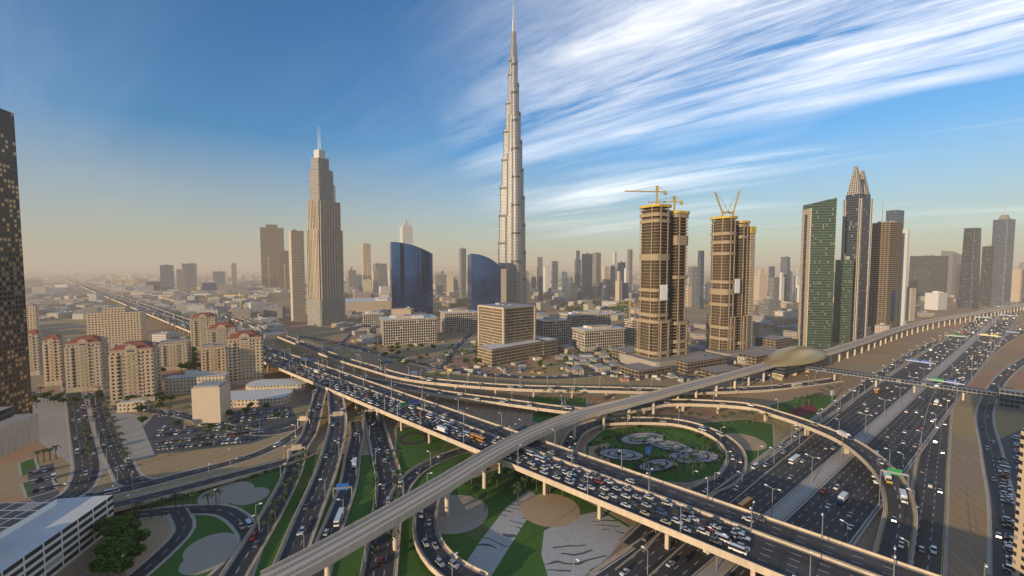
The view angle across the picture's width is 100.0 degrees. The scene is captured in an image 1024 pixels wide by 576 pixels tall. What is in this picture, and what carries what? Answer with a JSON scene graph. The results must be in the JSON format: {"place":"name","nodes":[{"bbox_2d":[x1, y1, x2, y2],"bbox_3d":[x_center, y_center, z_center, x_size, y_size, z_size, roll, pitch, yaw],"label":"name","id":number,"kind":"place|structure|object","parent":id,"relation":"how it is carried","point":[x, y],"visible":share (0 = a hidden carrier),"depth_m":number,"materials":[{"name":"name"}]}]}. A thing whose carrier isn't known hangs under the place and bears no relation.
{"place":"outdoors","nodes":[
{"label":"outdoors","id":0,"kind":"place"},
{"bbox_2d":[51,384,102,498],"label":"road","id":1,"kind":"structure","parent":0,"point":[80,463],"depth_m":280.59,"materials":[{"name":"grey asphalt"}]},
{"bbox_2d":[85,391,155,486],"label":"road","id":2,"kind":"structure","parent":0,"point":[114,458],"depth_m":291.20,"materials":[{"name":"grey asphalt"}]},
{"bbox_2d":[32,391,298,435],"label":"road","id":3,"kind":"structure","parent":0,"point":[186,416],"depth_m":341.17,"materials":[{"name":"grey asphalt"}]},
{"bbox_2d":[80,410,325,496],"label":"road","id":4,"kind":"structure","parent":0,"point":[286,439],"depth_m":261.47,"materials":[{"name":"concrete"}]},
{"bbox_2d":[64,295,1023,575],"bbox_3d":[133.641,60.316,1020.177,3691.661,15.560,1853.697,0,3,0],"label":"cars","id":5,"kind":"object","parent":4,"relation":"on","point":[736,531],"visible":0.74,"depth_m":254.59,"materials":[{"name":"paint"}]},
{"bbox_2d":[113,451,314,511],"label":"road ramp","id":6,"kind":"structure","parent":0,"point":[124,503],"depth_m":239.80,"materials":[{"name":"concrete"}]},
{"bbox_2d":[219,386,326,575],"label":"road","id":7,"kind":"structure","parent":0,"point":[243,559],"depth_m":219.90,"materials":[{"name":"grey asphalt"}]},
{"bbox_2d":[272,389,346,564],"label":"road","id":8,"kind":"structure","parent":0,"point":[313,497],"depth_m":235.05,"materials":[{"name":"grey asphalt"}]},
{"bbox_2d":[312,420,364,575],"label":"road","id":9,"kind":"structure","parent":0,"point":[354,446],"depth_m":245.82,"materials":[{"name":"grey asphalt"}]},
{"bbox_2d":[339,324,362,343],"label":"road","id":10,"kind":"structure","parent":0,"point":[348,337],"depth_m":721.11,"materials":[{"name":"grey asphalt"}]},
{"bbox_2d":[359,405,402,575],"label":"road","id":11,"kind":"structure","parent":0,"point":[388,479],"depth_m":242.47,"materials":[{"name":"grey asphalt"}]},
{"bbox_2d":[31,298,825,465],"bbox_3d":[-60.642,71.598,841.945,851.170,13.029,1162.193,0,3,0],"label":"street trees","id":12,"kind":"object","parent":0,"point":[187,365],"visible":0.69,"depth_m":385.99,"materials":[{"name":"green plant"}]},
{"bbox_2d":[412,477,488,575],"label":"road","id":13,"kind":"structure","parent":0,"point":[430,554],"depth_m":182.44,"materials":[{"name":"grey asphalt"}]},
{"bbox_2d":[385,424,527,504],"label":"road","id":14,"kind":"structure","parent":0,"point":[409,477],"depth_m":263.87,"materials":[{"name":"grey asphalt"}]},
{"bbox_2d":[438,332,474,367],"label":"road","id":15,"kind":"structure","parent":0,"point":[466,337],"depth_m":628.34,"materials":[{"name":"grey asphalt"}]},
{"bbox_2d":[74,277,843,397],"bbox_3d":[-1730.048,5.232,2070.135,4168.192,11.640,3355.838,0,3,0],"label":"road","id":16,"kind":"structure","parent":0,"point":[398,376],"depth_m":422.21,"materials":[{"name":"grey asphalt"}]},
{"bbox_2d":[52,274,881,575],"bbox_3d":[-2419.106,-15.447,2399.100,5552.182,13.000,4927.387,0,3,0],"label":"bridge","id":17,"kind":"structure","parent":0,"point":[766,556],"depth_m":203.05,"materials":[{"name":"concrete"}]},
{"bbox_2d":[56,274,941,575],"bbox_3d":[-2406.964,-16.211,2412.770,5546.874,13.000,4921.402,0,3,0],"label":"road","id":18,"kind":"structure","parent":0,"point":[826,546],"depth_m":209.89,"materials":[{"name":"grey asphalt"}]},
{"bbox_2d":[0,265,1023,575],"bbox_3d":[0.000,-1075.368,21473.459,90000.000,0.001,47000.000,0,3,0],"label":"ground","id":19,"kind":"structure","parent":0,"point":[968,537],"depth_m":418.28,"materials":[{"name":"beige sand"}]},
{"bbox_2d":[0,108,39,459],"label":"tower","id":20,"kind":"structure","parent":19,"relation":"on","point":[19,426],"depth_m":317.27,"materials":[{"name":"grey glass"}]},
{"bbox_2d":[0,495,113,575],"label":"parking garage","id":21,"kind":"structure","parent":19,"relation":"on","point":[51,537],"depth_m":179.24,"materials":[{"name":"white paint"}]},
{"bbox_2d":[87,511,150,575],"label":"trees","id":22,"kind":"object","parent":19,"relation":"on","point":[119,549],"visible":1,"depth_m":177.12,"materials":[{"name":"green plant"}]},
{"bbox_2d":[26,303,263,412],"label":"apartment buildings","id":23,"kind":"structure","parent":19,"relation":"on","point":[117,351],"depth_m":442.57,"materials":[{"name":"beige concrete"}]},
{"bbox_2d":[129,507,195,575],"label":"road","id":24,"kind":"structure","parent":19,"relation":"on","point":[183,525],"depth_m":192.91,"materials":[{"name":"grey asphalt"}]},
{"bbox_2d":[114,504,255,575],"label":"curved road","id":25,"kind":"structure","parent":19,"relation":"on","point":[231,516],"depth_m":215.34,"materials":[{"name":"grey asphalt"}]},
{"bbox_2d":[191,378,312,425],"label":"low buildings","id":26,"kind":"structure","parent":19,"relation":"on","point":[211,400],"depth_m":373.88,"materials":[{"name":"beige concrete"}]},
{"bbox_2d":[306,141,345,325],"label":"skyscraper","id":27,"kind":"structure","parent":19,"relation":"on","point":[325,275],"depth_m":871.97,"materials":[{"name":"grey"}]},
{"bbox_2d":[306,297,389,313],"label":"low building","id":28,"kind":"structure","parent":19,"relation":"on","point":[364,304],"depth_m":1128.33,"materials":[{"name":"beige concrete"}]},
{"bbox_2d":[116,257,636,318],"bbox_3d":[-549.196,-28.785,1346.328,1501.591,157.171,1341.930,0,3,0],"label":"distant cranes","id":29,"kind":"object","parent":19,"relation":"on","point":[367,267],"visible":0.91,"depth_m":1414.09,"materials":[{"name":"grey"}]},
{"bbox_2d":[114,425,725,554],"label":"shrubs","id":30,"kind":"object","parent":19,"relation":"on","point":[476,481],"visible":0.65,"depth_m":251.41,"materials":[{"name":"green plant"}]},
{"bbox_2d":[38,341,831,558],"bbox_3d":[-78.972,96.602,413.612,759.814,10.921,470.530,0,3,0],"label":"palm trees","id":31,"kind":"object","parent":19,"relation":"on","point":[390,534],"visible":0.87,"depth_m":248.64,"materials":[{"name":"green plant"}]},
{"bbox_2d":[389,242,505,314],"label":"glass office buildings","id":32,"kind":"structure","parent":19,"relation":"on","point":[411,276],"depth_m":1014.01,"materials":[{"name":"blue glass"},{"name":"beige concrete"}]},
{"bbox_2d":[362,302,636,366],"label":"office buildings","id":33,"kind":"structure","parent":19,"relation":"on","point":[508,333],"depth_m":621.89,"materials":[{"name":"beige concrete"}]},
{"bbox_2d":[498,0,526,303],"bbox_3d":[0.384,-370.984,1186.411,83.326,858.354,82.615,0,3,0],"label":"skyscraper","id":34,"kind":"structure","parent":19,"relation":"on","point":[511,251],"depth_m":1177.78,"materials":[{"name":"silver glass"}]},
{"bbox_2d":[17,302,1020,575],"bbox_3d":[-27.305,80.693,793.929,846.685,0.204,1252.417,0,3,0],"label":"grass","id":35,"kind":"structure","parent":19,"relation":"on","point":[533,530],"depth_m":230.16,"materials":[{"name":"green plant"}]},
{"bbox_2d":[24,266,1023,373],"bbox_3d":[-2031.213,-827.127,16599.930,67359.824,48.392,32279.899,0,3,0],"label":"buildings","id":36,"kind":"structure","parent":19,"relation":"on","point":[82,301],"depth_m":1228.64,"materials":[{"name":"beige concrete"}]},
{"bbox_2d":[28,408,1020,570],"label":"parked vehicles","id":37,"kind":"object","parent":19,"relation":"on","point":[1006,495],"visible":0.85,"depth_m":292.69,"materials":[{"name":"paint"}]},
{"bbox_2d":[26,166,1023,349],"bbox_3d":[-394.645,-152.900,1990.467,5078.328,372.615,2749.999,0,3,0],"label":"buildings","id":38,"kind":"structure","parent":19,"relation":"on","point":[820,283],"depth_m":1185.65,"materials":[{"name":"grey glass"}]},
{"bbox_2d":[38,277,1020,575],"bbox_3d":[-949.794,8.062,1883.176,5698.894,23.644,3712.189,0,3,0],"label":"street lamps","id":39,"kind":"object","parent":19,"relation":"on","point":[576,443],"visible":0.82,"depth_m":277.42,"materials":[{"name":"grey metal"}]},
{"bbox_2d":[80,278,1018,501],"bbox_3d":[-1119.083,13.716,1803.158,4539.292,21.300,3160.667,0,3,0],"label":"sign gantries","id":40,"kind":"object","parent":19,"relation":"on","point":[889,470],"visible":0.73,"depth_m":322.99,"materials":[{"name":"grey metal"}]},
{"bbox_2d":[470,430,724,510],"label":"island trees","id":41,"kind":"object","parent":19,"relation":"on","point":[642,460],"visible":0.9,"depth_m":267.10,"materials":[{"name":"green plant"}]},
{"bbox_2d":[260,303,1023,575],"bbox_3d":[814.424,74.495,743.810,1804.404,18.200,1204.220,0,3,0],"label":"metro viaduct","id":42,"kind":"object","parent":19,"relation":"on","point":[322,554],"visible":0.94,"depth_m":230.81,"materials":[{"name":"concrete"}]},
{"bbox_2d":[560,417,747,552],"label":"loop ramp","id":43,"kind":"structure","parent":19,"relation":"on","point":[634,533],"depth_m":284.21,"materials":[{"name":"grey asphalt"}]},
{"bbox_2d":[619,204,762,371],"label":"towers under construction","id":44,"kind":"structure","parent":19,"relation":"on","point":[662,332],"depth_m":524.79},
{"bbox_2d":[625,186,739,219],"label":"construction cranes","id":45,"kind":"object","parent":44,"relation":"on","point":[657,201],"visible":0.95,"depth_m":530.64,"materials":[{"name":"yellow metal"}]},
{"bbox_2d":[761,346,827,378],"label":"metro station","id":46,"kind":"object","parent":19,"relation":"on","point":[792,360],"visible":0.99,"depth_m":475.49,"materials":[{"name":"gold metal"}]},
{"bbox_2d":[584,302,1011,575],"bbox_3d":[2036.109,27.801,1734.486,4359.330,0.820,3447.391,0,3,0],"label":"highway","id":47,"kind":"structure","parent":19,"relation":"on","point":[851,422],"depth_m":264.02,"materials":[{"name":"grey asphalt"}]},
{"bbox_2d":[631,341,991,400],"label":"billboards","id":48,"kind":"object","parent":19,"relation":"on","point":[832,392],"visible":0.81,"depth_m":413.21,"materials":[{"name":"grey metal"}]},
{"bbox_2d":[615,316,1015,575],"bbox_3d":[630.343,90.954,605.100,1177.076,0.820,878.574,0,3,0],"label":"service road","id":49,"kind":"structure","parent":19,"relation":"on","point":[847,397],"depth_m":377.07,"materials":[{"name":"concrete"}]},
{"bbox_2d":[717,295,1023,575],"bbox_3d":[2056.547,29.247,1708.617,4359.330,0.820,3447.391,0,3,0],"label":"highway","id":50,"kind":"structure","parent":19,"relation":"on","point":[852,476],"depth_m":274.82,"materials":[{"name":"grey asphalt"}]},
{"bbox_2d":[806,366,1023,410],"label":"footbridge","id":51,"kind":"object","parent":19,"relation":"on","point":[1010,398],"visible":1,"depth_m":397.14,"materials":[{"name":"grey metal"}]},
{"bbox_2d":[910,327,1023,575],"bbox_3d":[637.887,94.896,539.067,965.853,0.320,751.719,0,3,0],"label":"service road","id":52,"kind":"structure","parent":19,"relation":"on","point":[932,461],"depth_m":232.11,"materials":[{"name":"dark grey asphalt"},{"name":"grey asphalt"}]},
{"bbox_2d":[1011,428,1023,575],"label":"buildings","id":53,"kind":"structure","parent":19,"relation":"on","point":[1018,558],"depth_m":165.39,"materials":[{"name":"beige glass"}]},
{"bbox_2d":[0,0,1023,264],"label":"sky","id":54,"kind":"structure","parent":0,"point":[148,132],"materials":[{"name":"blue"}]},
{"bbox_2d":[295,335,789,381],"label":"road","id":55,"kind":"structure","parent":0,"point":[596,374],"depth_m":486.22,"materials":[{"name":"grey asphalt"}]},
{"bbox_2d":[301,325,785,380],"bbox_3d":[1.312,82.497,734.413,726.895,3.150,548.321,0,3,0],"label":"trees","id":56,"kind":"object","parent":55,"relation":"on","point":[468,370],"visible":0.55,"depth_m":497.72,"materials":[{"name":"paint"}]},
{"bbox_2d":[308,335,791,381],"bbox_3d":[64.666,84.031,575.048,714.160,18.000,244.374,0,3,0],"label":"construction site clutter","id":57,"kind":"object","parent":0,"point":[708,364],"visible":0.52,"depth_m":508.54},
{"bbox_2d":[343,371,917,564],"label":"road","id":58,"kind":"structure","parent":0,"point":[890,532],"depth_m":280.57,"materials":[{"name":"dark grey asphalt"},{"name":"grey asphalt"}]},
{"bbox_2d":[695,294,1023,575],"bbox_3d":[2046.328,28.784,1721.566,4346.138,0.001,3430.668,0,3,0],"label":"median pavement","id":59,"kind":"structure","parent":0,"point":[782,510],"depth_m":263.14,"materials":[{"name":"grey concrete"}]},
{"bbox_2d":[974,357,1023,575],"bbox_3d":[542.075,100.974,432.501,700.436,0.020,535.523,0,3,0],"label":"road","id":60,"kind":"structure","parent":0,"point":[997,509],"depth_m":251.65,"materials":[{"name":"grey asphalt"}]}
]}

